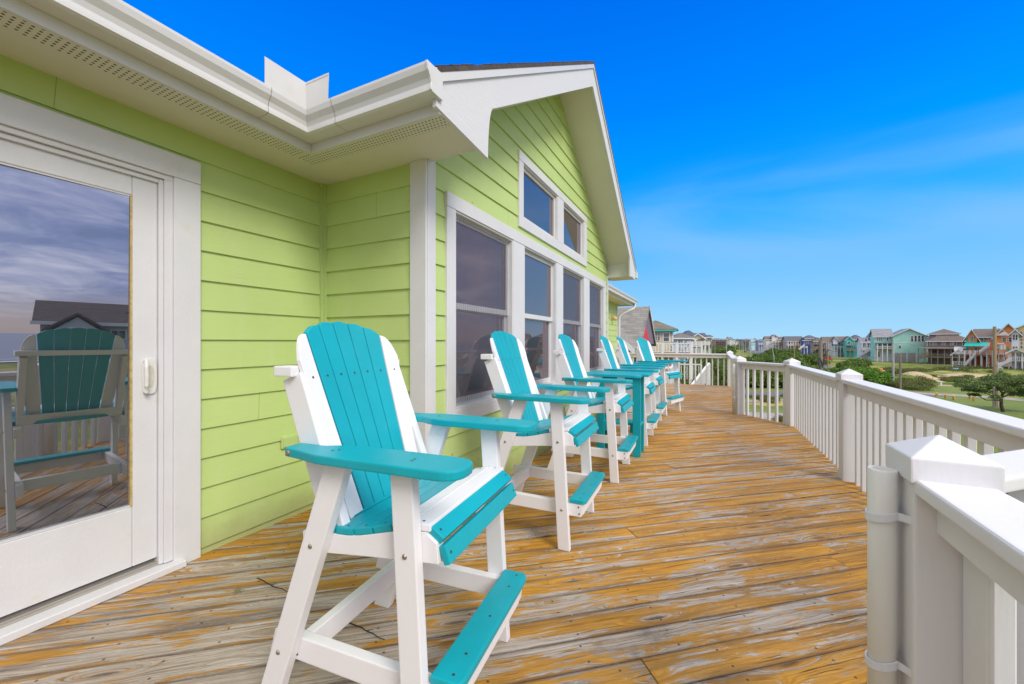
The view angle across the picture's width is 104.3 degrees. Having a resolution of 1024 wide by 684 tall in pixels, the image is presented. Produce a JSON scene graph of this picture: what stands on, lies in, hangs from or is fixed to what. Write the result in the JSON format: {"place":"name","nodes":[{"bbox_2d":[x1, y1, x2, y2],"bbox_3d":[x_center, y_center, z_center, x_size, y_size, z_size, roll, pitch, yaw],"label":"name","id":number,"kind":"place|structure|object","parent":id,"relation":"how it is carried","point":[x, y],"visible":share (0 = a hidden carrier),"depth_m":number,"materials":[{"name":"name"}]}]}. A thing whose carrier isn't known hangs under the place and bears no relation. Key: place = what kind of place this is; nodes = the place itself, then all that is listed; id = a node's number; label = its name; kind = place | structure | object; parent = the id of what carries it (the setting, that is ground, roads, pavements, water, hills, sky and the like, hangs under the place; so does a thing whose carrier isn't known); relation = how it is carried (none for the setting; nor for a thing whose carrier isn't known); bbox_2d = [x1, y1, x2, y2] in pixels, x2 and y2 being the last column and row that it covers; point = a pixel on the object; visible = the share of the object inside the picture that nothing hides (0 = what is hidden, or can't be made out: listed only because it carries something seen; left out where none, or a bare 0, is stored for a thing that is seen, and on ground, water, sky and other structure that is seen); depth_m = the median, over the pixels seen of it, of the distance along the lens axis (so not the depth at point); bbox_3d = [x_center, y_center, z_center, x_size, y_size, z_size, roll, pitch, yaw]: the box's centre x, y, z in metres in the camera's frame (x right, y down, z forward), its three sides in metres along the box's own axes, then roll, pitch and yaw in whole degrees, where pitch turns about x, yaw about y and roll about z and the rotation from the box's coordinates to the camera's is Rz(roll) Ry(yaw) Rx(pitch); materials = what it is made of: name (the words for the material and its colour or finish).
{"place":"outdoors","nodes":[
{"label":"outdoors","id":0,"kind":"place"},
{"bbox_2d":[122,0,1023,339],"label":"sky","id":1,"kind":"structure","parent":0,"point":[816,168],"materials":[{"name":"blue"}]},
{"bbox_2d":[745,412,782,418],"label":"driveway","id":2,"kind":"structure","parent":0,"point":[764,415],"depth_m":40.88,"materials":[{"name":"concrete"}]},
{"bbox_2d":[746,350,833,367],"bbox_3d":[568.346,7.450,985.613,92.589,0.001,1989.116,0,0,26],"label":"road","id":3,"kind":"structure","parent":0,"point":[759,352],"depth_m":282.46,"materials":[{"name":"grey asphalt"}]},
{"bbox_2d":[745,391,942,396],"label":"road","id":4,"kind":"structure","parent":0,"point":[765,393],"depth_m":57.62,"materials":[{"name":"grey asphalt"}]},
{"bbox_2d":[735,348,1003,453],"bbox_3d":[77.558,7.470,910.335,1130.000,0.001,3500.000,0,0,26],"label":"ground","id":5,"kind":"structure","parent":0,"point":[883,364],"depth_m":132.16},
{"bbox_2d":[0,0,637,645],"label":"beach house","id":6,"kind":"structure","parent":5,"relation":"on","point":[196,240],"depth_m":2.32,"materials":[{"name":"green wood"}]},
{"bbox_2d":[0,138,156,617],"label":"sliding door","id":7,"kind":"structure","parent":6,"relation":"in","point":[78,239],"depth_m":1.91,"materials":[{"name":"white paint"}]},
{"bbox_2d":[456,211,512,409],"bbox_3d":[-0.251,-0.237,3.428,0.104,1.495,0.970,0,0,26],"label":"window","id":8,"kind":"structure","parent":6,"relation":"in","point":[484,256],"depth_m":3.40,"materials":[{"name":"grey glass"}]},
{"bbox_2d":[525,247,555,383],"bbox_3d":[0.293,-0.237,4.525,0.104,1.495,0.947,0,0,26],"label":"window","id":9,"kind":"structure","parent":6,"relation":"in","point":[540,271],"depth_m":4.65,"materials":[{"name":"grey glass"}]},
{"bbox_2d":[524,165,556,239],"bbox_3d":[0.304,-1.540,4.532,0.078,0.570,1.025,0,0,26],"label":"window","id":10,"kind":"structure","parent":6,"relation":"in","point":[540,203],"depth_m":4.58,"materials":[{"name":"blue glass"}]},
{"bbox_2d":[563,266,583,364],"bbox_3d":[0.831,-0.237,5.609,0.104,1.495,0.975,0,0,26],"label":"window","id":11,"kind":"structure","parent":6,"relation":"in","point":[573,283],"depth_m":5.79,"materials":[{"name":"grey glass"}]},
{"bbox_2d":[564,203,583,257],"bbox_3d":[0.841,-1.540,5.615,0.078,0.570,0.950,0,0,26],"label":"window","id":12,"kind":"structure","parent":6,"relation":"in","point":[573,224],"depth_m":5.72,"materials":[{"name":"glass"}]},
{"bbox_2d":[590,280,603,370],"bbox_3d":[1.386,-0.237,6.729,0.104,1.495,0.946,0,0,26],"label":"window","id":13,"kind":"structure","parent":6,"relation":"in","point":[596,291],"depth_m":6.91,"materials":[{"name":"grey glass"}]},
{"bbox_2d":[618,306,710,384],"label":"gabled house","id":14,"kind":"structure","parent":5,"relation":"on","point":[636,323],"depth_m":27.95,"materials":[{"name":"white wood"}]},
{"bbox_2d":[683,330,709,353],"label":"stilt house","id":15,"kind":"structure","parent":5,"relation":"on","point":[702,337],"depth_m":111.72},
{"bbox_2d":[706,335,715,353],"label":"stilt house","id":16,"kind":"structure","parent":5,"relation":"on","point":[710,337],"depth_m":117.76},
{"bbox_2d":[712,338,727,348],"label":"apartment block","id":17,"kind":"structure","parent":5,"relation":"on","point":[720,342],"depth_m":299.51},
{"bbox_2d":[717,348,737,354],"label":"shrub","id":18,"kind":"object","parent":5,"relation":"on","point":[721,351],"visible":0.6,"depth_m":196.60,"materials":[{"name":"green plant"}]},
{"bbox_2d":[726,337,731,345],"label":"distant house","id":19,"kind":"structure","parent":5,"relation":"on","point":[729,340],"depth_m":430.05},
{"bbox_2d":[728,344,748,349],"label":"woods","id":20,"kind":"object","parent":5,"relation":"on","point":[737,346],"visible":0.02,"depth_m":379.20,"materials":[{"name":"green plant"}]},
{"bbox_2d":[739,339,754,349],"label":"apartment block","id":21,"kind":"structure","parent":5,"relation":"on","point":[742,341],"depth_m":380.65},
{"bbox_2d":[748,340,754,349],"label":"stilt house","id":22,"kind":"structure","parent":5,"relation":"on","point":[752,344],"depth_m":350.62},
{"bbox_2d":[746,356,763,361],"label":"shrub","id":23,"kind":"object","parent":5,"relation":"on","point":[752,359],"visible":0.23,"depth_m":107.08,"materials":[{"name":"green plant"}]},
{"bbox_2d":[755,339,762,350],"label":"stilt house","id":24,"kind":"structure","parent":5,"relation":"on","point":[759,344],"depth_m":330.86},
{"bbox_2d":[759,353,775,357],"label":"shrub","id":25,"kind":"object","parent":5,"relation":"on","point":[765,355],"visible":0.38,"depth_m":144.21,"materials":[{"name":"green plant"}]},
{"bbox_2d":[760,357,782,362],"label":"shrub","id":26,"kind":"object","parent":5,"relation":"on","point":[770,359],"visible":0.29,"depth_m":107.30,"materials":[{"name":"green plant"}]},
{"bbox_2d":[762,335,781,351],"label":"stilt house","id":27,"kind":"structure","parent":5,"relation":"on","point":[770,341],"depth_m":256.04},
{"bbox_2d":[767,350,777,354],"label":"shrub","id":28,"kind":"object","parent":5,"relation":"on","point":[771,352],"visible":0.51,"depth_m":190.71,"materials":[{"name":"green plant"}]},
{"bbox_2d":[778,337,782,349],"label":"stilt house","id":29,"kind":"structure","parent":5,"relation":"on","point":[780,341],"depth_m":252.49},
{"bbox_2d":[775,348,793,353],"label":"shrub","id":30,"kind":"object","parent":5,"relation":"on","point":[780,351],"visible":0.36,"depth_m":184.49,"materials":[{"name":"green plant"}]},
{"bbox_2d":[781,336,801,348],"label":"stilt house","id":31,"kind":"structure","parent":5,"relation":"on","point":[788,341],"depth_m":241.33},
{"bbox_2d":[782,349,800,355],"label":"shrub","id":32,"kind":"object","parent":5,"relation":"on","point":[797,352],"visible":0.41,"depth_m":182.55,"materials":[{"name":"green plant"}]},
{"bbox_2d":[781,357,804,361],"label":"shrub","id":33,"kind":"object","parent":5,"relation":"on","point":[787,358],"visible":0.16,"depth_m":111.00,"materials":[{"name":"green plant"}]},
{"bbox_2d":[799,335,816,354],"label":"stilt house","id":34,"kind":"structure","parent":5,"relation":"on","point":[804,348],"depth_m":230.90,"materials":[{"name":"wood"}]},
{"bbox_2d":[798,353,817,365],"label":"shrub","id":35,"kind":"object","parent":5,"relation":"on","point":[806,357],"visible":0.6,"depth_m":115.73,"materials":[{"name":"green plant"}]},
{"bbox_2d":[810,338,825,354],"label":"stilt house","id":36,"kind":"structure","parent":5,"relation":"on","point":[814,345],"depth_m":204.60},
{"bbox_2d":[820,336,845,356],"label":"stilt house","id":37,"kind":"structure","parent":5,"relation":"on","point":[835,344],"depth_m":200.98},
{"bbox_2d":[841,335,859,357],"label":"stilt house","id":38,"kind":"structure","parent":5,"relation":"on","point":[850,345],"depth_m":190.59,"materials":[{"name":"teal wood"}]},
{"bbox_2d":[850,358,873,366],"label":"shrub","id":39,"kind":"object","parent":5,"relation":"on","point":[868,362],"visible":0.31,"depth_m":112.96,"materials":[{"name":"green plant"}]},
{"bbox_2d":[856,332,870,359],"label":"stilt house","id":40,"kind":"structure","parent":5,"relation":"on","point":[863,346],"depth_m":168.92,"materials":[{"name":"wood"}]},
{"bbox_2d":[869,328,928,362],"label":"stilt house","id":41,"kind":"structure","parent":5,"relation":"on","point":[907,340],"depth_m":148.56,"materials":[{"name":"teal wood"}]},
{"bbox_2d":[894,353,898,361],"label":"garage door","id":42,"kind":"structure","parent":41,"relation":"in","point":[896,355],"depth_m":148.62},
{"bbox_2d":[900,353,905,361],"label":"garage door","id":43,"kind":"structure","parent":41,"relation":"in","point":[903,355],"depth_m":147.50,"materials":[{"name":"grey"}]},
{"bbox_2d":[908,353,915,361],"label":"garage door","id":44,"kind":"structure","parent":41,"relation":"in","point":[911,356],"depth_m":146.25,"materials":[{"name":"grey"}]},
{"bbox_2d":[917,329,965,364],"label":"stilt house","id":45,"kind":"structure","parent":5,"relation":"on","point":[941,345],"depth_m":133.63,"materials":[{"name":"wood"}]},
{"bbox_2d":[950,347,966,366],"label":"gazebo","id":46,"kind":"object","parent":5,"relation":"on","point":[958,350],"visible":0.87,"depth_m":114.34,"materials":[{"name":"white wood"}]},
{"bbox_2d":[962,323,1013,367],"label":"stilt house","id":47,"kind":"structure","parent":5,"relation":"on","point":[978,341],"depth_m":111.85,"materials":[{"name":"wood"}]},
{"bbox_2d":[998,324,1023,369],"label":"stilt house","id":48,"kind":"structure","parent":5,"relation":"on","point":[1017,352],"depth_m":97.77,"materials":[{"name":"wood"}]},
{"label":"deck framing","id":49,"kind":"structure","parent":5,"relation":"on","visible":0},
{"bbox_2d":[0,383,866,683],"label":"deck floor","id":50,"kind":"structure","parent":49,"relation":"on","point":[714,539],"depth_m":2.02,"materials":[{"name":"brown wood"}]},
{"bbox_2d":[257,577,287,591],"bbox_3d":[-1.246,1.260,2.069,0.252,0.009,0.018,0,0,26],"label":"twig","id":51,"kind":"object","parent":50,"relation":"on","point":[270,584],"visible":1,"depth_m":2.07,"materials":[{"name":"wood"}]},
{"bbox_2d":[349,622,384,639],"bbox_3d":[-0.636,1.259,1.741,0.222,0.012,0.018,0,0,28],"label":"twig","id":52,"kind":"object","parent":50,"relation":"on","point":[365,630],"visible":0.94,"depth_m":1.74,"materials":[{"name":"black wood"}]},
{"bbox_2d":[261,322,536,683],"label":"tall chair","id":53,"kind":"object","parent":50,"relation":"on","point":[397,498],"visible":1,"depth_m":1.34,"materials":[{"name":"white plastic"}]},
{"bbox_2d":[476,331,609,551],"bbox_3d":[0.222,0.592,2.815,0.814,1.352,0.744,0,0,25],"label":"tall chair","id":54,"kind":"object","parent":50,"relation":"on","point":[516,394],"visible":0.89,"depth_m":2.65,"materials":[{"name":"teal plastic"}]},
{"bbox_2d":[547,334,641,482],"bbox_3d":[0.831,0.592,3.975,0.814,1.352,0.744,0,0,25],"label":"tall chair","id":55,"kind":"object","parent":50,"relation":"on","point":[610,404],"visible":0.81,"depth_m":3.80,"materials":[{"name":"teal plastic"}]},
{"bbox_2d":[586,370,652,456],"bbox_3d":[1.243,0.810,4.622,0.700,0.915,0.406,0,0,25],"label":"side table","id":56,"kind":"object","parent":50,"relation":"on","point":[636,423],"visible":0.62,"depth_m":4.51,"materials":[{"name":"teal plastic"}]},
{"bbox_2d":[594,336,662,446],"bbox_3d":[1.524,0.592,5.238,0.814,1.352,0.744,0,0,25],"label":"tall chair","id":57,"kind":"object","parent":50,"relation":"on","point":[608,358],"visible":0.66,"depth_m":5.12,"materials":[{"name":"teal plastic"}]},
{"bbox_2d":[614,337,669,427],"bbox_3d":[2.013,0.592,6.257,0.814,1.352,0.744,0,0,26],"label":"tall chair","id":58,"kind":"object","parent":50,"relation":"on","point":[624,358],"visible":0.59,"depth_m":6.13,"materials":[{"name":"teal plastic"}]},
{"bbox_2d":[631,338,686,415],"bbox_3d":[2.667,0.592,7.266,0.814,1.352,0.744,0,0,43],"label":"tall chair","id":59,"kind":"object","parent":50,"relation":"on","point":[644,351],"visible":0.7,"depth_m":7.24,"materials":[{"name":"teal plastic"}]},
{"bbox_2d":[629,351,1023,495],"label":"deck railing","id":60,"kind":"object","parent":50,"relation":"attached to","point":[850,423],"visible":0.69,"depth_m":3.58,"materials":[{"name":"white paint"}]},
{"bbox_2d":[865,435,1023,683],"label":"deck railing","id":61,"kind":"object","parent":50,"relation":"attached to","point":[944,516],"visible":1,"depth_m":0.96,"materials":[{"name":"white paint"}]},
{"label":"dry grass patch","id":62,"kind":"structure","parent":5,"relation":"on","visible":0},
{"bbox_2d":[930,366,951,370],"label":"shrub","id":63,"kind":"object","parent":62,"relation":"on","point":[938,368],"visible":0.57,"depth_m":97.30,"materials":[{"name":"green plant"}]},
{"bbox_2d":[946,370,971,372],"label":"shrub","id":64,"kind":"object","parent":62,"relation":"on","point":[959,371],"visible":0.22,"depth_m":90.52,"materials":[{"name":"green plant"}]},
{"bbox_2d":[947,368,977,372],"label":"shrub","id":65,"kind":"object","parent":62,"relation":"on","point":[964,370],"visible":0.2,"depth_m":91.99,"materials":[{"name":"green plant"}]},
{"bbox_2d":[955,374,974,378],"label":"shrub","id":66,"kind":"object","parent":62,"relation":"on","point":[966,376],"visible":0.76,"depth_m":80.06,"materials":[{"name":"green plant"}]},
{"label":"dry grass patch","id":67,"kind":"structure","parent":5,"relation":"on","visible":0},
{"bbox_2d":[885,368,910,373],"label":"shrub","id":68,"kind":"object","parent":67,"relation":"on","point":[903,371],"visible":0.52,"depth_m":91.71,"materials":[{"name":"green plant"}]},
{"bbox_2d":[719,368,1023,452],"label":"lawn","id":69,"kind":"structure","parent":0,"point":[1013,408],"depth_m":49.10,"materials":[{"name":"green plant"}]},
{"bbox_2d":[652,320,692,381],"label":"stilt house","id":70,"kind":"structure","parent":69,"relation":"on","point":[664,336],"depth_m":44.80,"materials":[{"name":"white wood"}]},
{"bbox_2d":[662,332,669,341],"bbox_3d":[17.408,-0.543,44.919,0.801,1.146,0.120,0,0,14],"label":"window","id":71,"kind":"structure","parent":70,"relation":"in","point":[665,335],"depth_m":44.88,"materials":[{"name":"white glass"}]},
{"bbox_2d":[673,333,701,362],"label":"stilt house","id":72,"kind":"structure","parent":69,"relation":"on","point":[680,337],"depth_m":79.91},
{"bbox_2d":[682,370,711,380],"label":"shrub","id":73,"kind":"object","parent":69,"relation":"on","point":[693,374],"visible":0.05,"depth_m":52.46,"materials":[{"name":"green plant"}]},
{"bbox_2d":[685,362,716,383],"bbox_3d":[29.130,5.369,62.508,5.717,4.553,6.468,0,0,0],"label":"shrub","id":74,"kind":"object","parent":69,"relation":"on","point":[703,366],"visible":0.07,"depth_m":61.04,"materials":[{"name":"green plant"}]},
{"bbox_2d":[682,365,722,383],"bbox_3d":[27.908,5.421,61.324,6.862,4.417,7.098,0,0,-18],"label":"shrub","id":75,"kind":"object","parent":69,"relation":"on","point":[714,377],"visible":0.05,"depth_m":59.76,"materials":[{"name":"green plant"}]},
{"bbox_2d":[688,358,726,383],"bbox_3d":[32.800,4.934,65.573,7.586,5.467,7.145,0,0,15],"label":"shrub","id":76,"kind":"object","parent":69,"relation":"on","point":[715,368],"visible":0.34,"depth_m":63.57,"materials":[{"name":"green plant"}]},
{"bbox_2d":[745,371,773,386],"bbox_3d":[40.322,6.084,66.051,5.809,3.065,5.594,0,0,-11],"label":"shrub","id":77,"kind":"object","parent":69,"relation":"on","point":[757,377],"visible":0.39,"depth_m":64.51,"materials":[{"name":"green plant"}]},
{"bbox_2d":[749,401,782,405],"bbox_3d":[31.949,7.457,48.307,7.208,0.001,3.606,0,0,-10],"label":"dry grass patch","id":78,"kind":"object","parent":69,"relation":"on","point":[773,404],"depth_m":48.27,"materials":[{"name":"beige plant"}]},
{"bbox_2d":[756,370,782,386],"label":"shrub","id":79,"kind":"object","parent":69,"relation":"on","point":[772,383],"visible":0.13,"depth_m":64.23,"materials":[{"name":"green plant"}]},
{"bbox_2d":[771,372,782,385],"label":"shrub","id":80,"kind":"object","parent":69,"relation":"on","point":[780,376],"visible":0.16,"depth_m":64.08,"materials":[{"name":"green plant"}]},
{"bbox_2d":[771,414,782,422],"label":"shrub","id":81,"kind":"object","parent":69,"relation":"on","point":[780,418],"visible":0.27,"depth_m":35.01,"materials":[{"name":"green plant"}]},
{"bbox_2d":[801,360,813,365],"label":"shrub","id":82,"kind":"object","parent":69,"relation":"on","point":[803,363],"visible":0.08,"depth_m":78.05,"materials":[{"name":"green plant"}]},
{"bbox_2d":[802,364,829,371],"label":"shrub","id":83,"kind":"object","parent":69,"relation":"on","point":[814,366],"visible":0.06,"depth_m":76.27,"materials":[{"name":"green plant"}]},
{"bbox_2d":[817,340,829,369],"bbox_3d":[33.582,3.799,42.959,1.302,7.943,0.474,0,0,0],"label":"utility pole","id":84,"kind":"object","parent":69,"relation":"on","point":[820,362],"visible":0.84,"depth_m":42.86,"materials":[{"name":"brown wood"}]},
{"bbox_2d":[827,340,828,368],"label":"utility pole","id":85,"kind":"object","parent":69,"relation":"on","point":[827,355],"visible":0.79,"depth_m":99.97,"materials":[{"name":"wood"}]},
{"bbox_2d":[835,362,851,367],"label":"shrub","id":86,"kind":"object","parent":69,"relation":"on","point":[838,364],"visible":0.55,"depth_m":107.92,"materials":[{"name":"green plant"}]},
{"bbox_2d":[829,367,885,384],"bbox_3d":[55.424,5.842,63.782,7.119,3.630,6.882,0,0,21],"label":"shrub","id":87,"kind":"object","parent":69,"relation":"on","point":[870,376],"visible":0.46,"depth_m":62.26,"materials":[{"name":"green plant"}]},
{"bbox_2d":[851,362,867,367],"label":"shrub","id":88,"kind":"object","parent":69,"relation":"on","point":[860,364],"visible":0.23,"depth_m":94.54,"materials":[{"name":"green plant"}]},
{"bbox_2d":[862,368,890,378],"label":"shrub","id":89,"kind":"object","parent":69,"relation":"on","point":[876,369],"visible":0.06,"depth_m":68.81,"materials":[{"name":"green plant"}]},
{"bbox_2d":[866,369,894,384],"bbox_3d":[58.846,6.076,65.835,5.446,3.096,6.006,0,0,0],"label":"shrub","id":90,"kind":"object","parent":69,"relation":"on","point":[887,376],"visible":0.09,"depth_m":63.63,"materials":[{"name":"green plant"}]},
{"bbox_2d":[892,340,893,382],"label":"utility pole","id":91,"kind":"object","parent":69,"relation":"on","point":[893,358],"visible":0.73,"depth_m":65.90,"materials":[{"name":"grey wood"}]},
{"bbox_2d":[883,379,910,387],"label":"shrub","id":92,"kind":"object","parent":69,"relation":"on","point":[895,384],"visible":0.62,"depth_m":64.45,"materials":[{"name":"green plant"}]},
{"bbox_2d":[899,354,901,389],"bbox_3d":[60.462,4.799,62.000,0.318,5.942,0.314,0,0,0],"label":"utility pole","id":93,"kind":"object","parent":69,"relation":"on","point":[900,378],"visible":0.79,"depth_m":61.89,"materials":[{"name":"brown wood"}]},
{"bbox_2d":[895,376,933,382],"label":"shrub","id":94,"kind":"object","parent":69,"relation":"on","point":[912,379],"visible":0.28,"depth_m":68.80,"materials":[{"name":"green plant"}]},
{"bbox_2d":[902,384,933,390],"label":"shrub","id":95,"kind":"object","parent":69,"relation":"on","point":[918,387],"visible":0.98,"depth_m":61.63,"materials":[{"name":"green plant"}]},
{"bbox_2d":[906,379,937,387],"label":"shrub","id":96,"kind":"object","parent":69,"relation":"on","point":[930,384],"visible":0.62,"depth_m":65.49,"materials":[{"name":"green plant"}]},
{"bbox_2d":[918,377,937,382],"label":"shrub","id":97,"kind":"object","parent":69,"relation":"on","point":[932,379],"visible":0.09,"depth_m":72.97,"materials":[{"name":"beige plant"}]},
{"bbox_2d":[952,372,1023,411],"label":"windswept tree","id":98,"kind":"object","parent":69,"relation":"on","point":[1014,384],"visible":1,"depth_m":42.01,"materials":[{"name":"green plant"}]},
{"bbox_2d":[992,326,1005,406],"bbox_3d":[55.864,2.997,45.612,1.442,9.546,0.414,0,0,5],"label":"utility pole","id":99,"kind":"object","parent":69,"relation":"on","point":[995,362],"visible":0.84,"depth_m":45.58,"materials":[{"name":"brown wood"}]},
{"bbox_2d":[894,371,945,382],"bbox_3d":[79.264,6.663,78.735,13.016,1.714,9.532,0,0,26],"label":"dune","id":100,"kind":"structure","parent":0,"point":[913,373],"depth_m":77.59,"materials":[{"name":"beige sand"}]},
{"bbox_2d":[938,378,953,381],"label":"shrub","id":101,"kind":"object","parent":100,"relation":"on","point":[946,380],"visible":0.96,"depth_m":74.74,"materials":[{"name":"green plant"}]},
{"bbox_2d":[891,371,987,374],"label":"dune","id":102,"kind":"structure","parent":0,"point":[940,372],"depth_m":88.85,"materials":[{"name":"beige sand"}]},
{"bbox_2d":[936,373,984,377],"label":"dune","id":103,"kind":"structure","parent":0,"point":[962,374],"depth_m":85.03,"materials":[{"name":"beige sand"}]},
{"bbox_2d":[913,392,1023,400],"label":"gravel path","id":104,"kind":"structure","parent":0,"point":[1006,398],"depth_m":55.37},
{"bbox_2d":[937,369,1023,375],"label":"dune","id":105,"kind":"structure","parent":0,"point":[1012,372],"depth_m":90.60,"materials":[{"name":"beige sand"}]}
]}

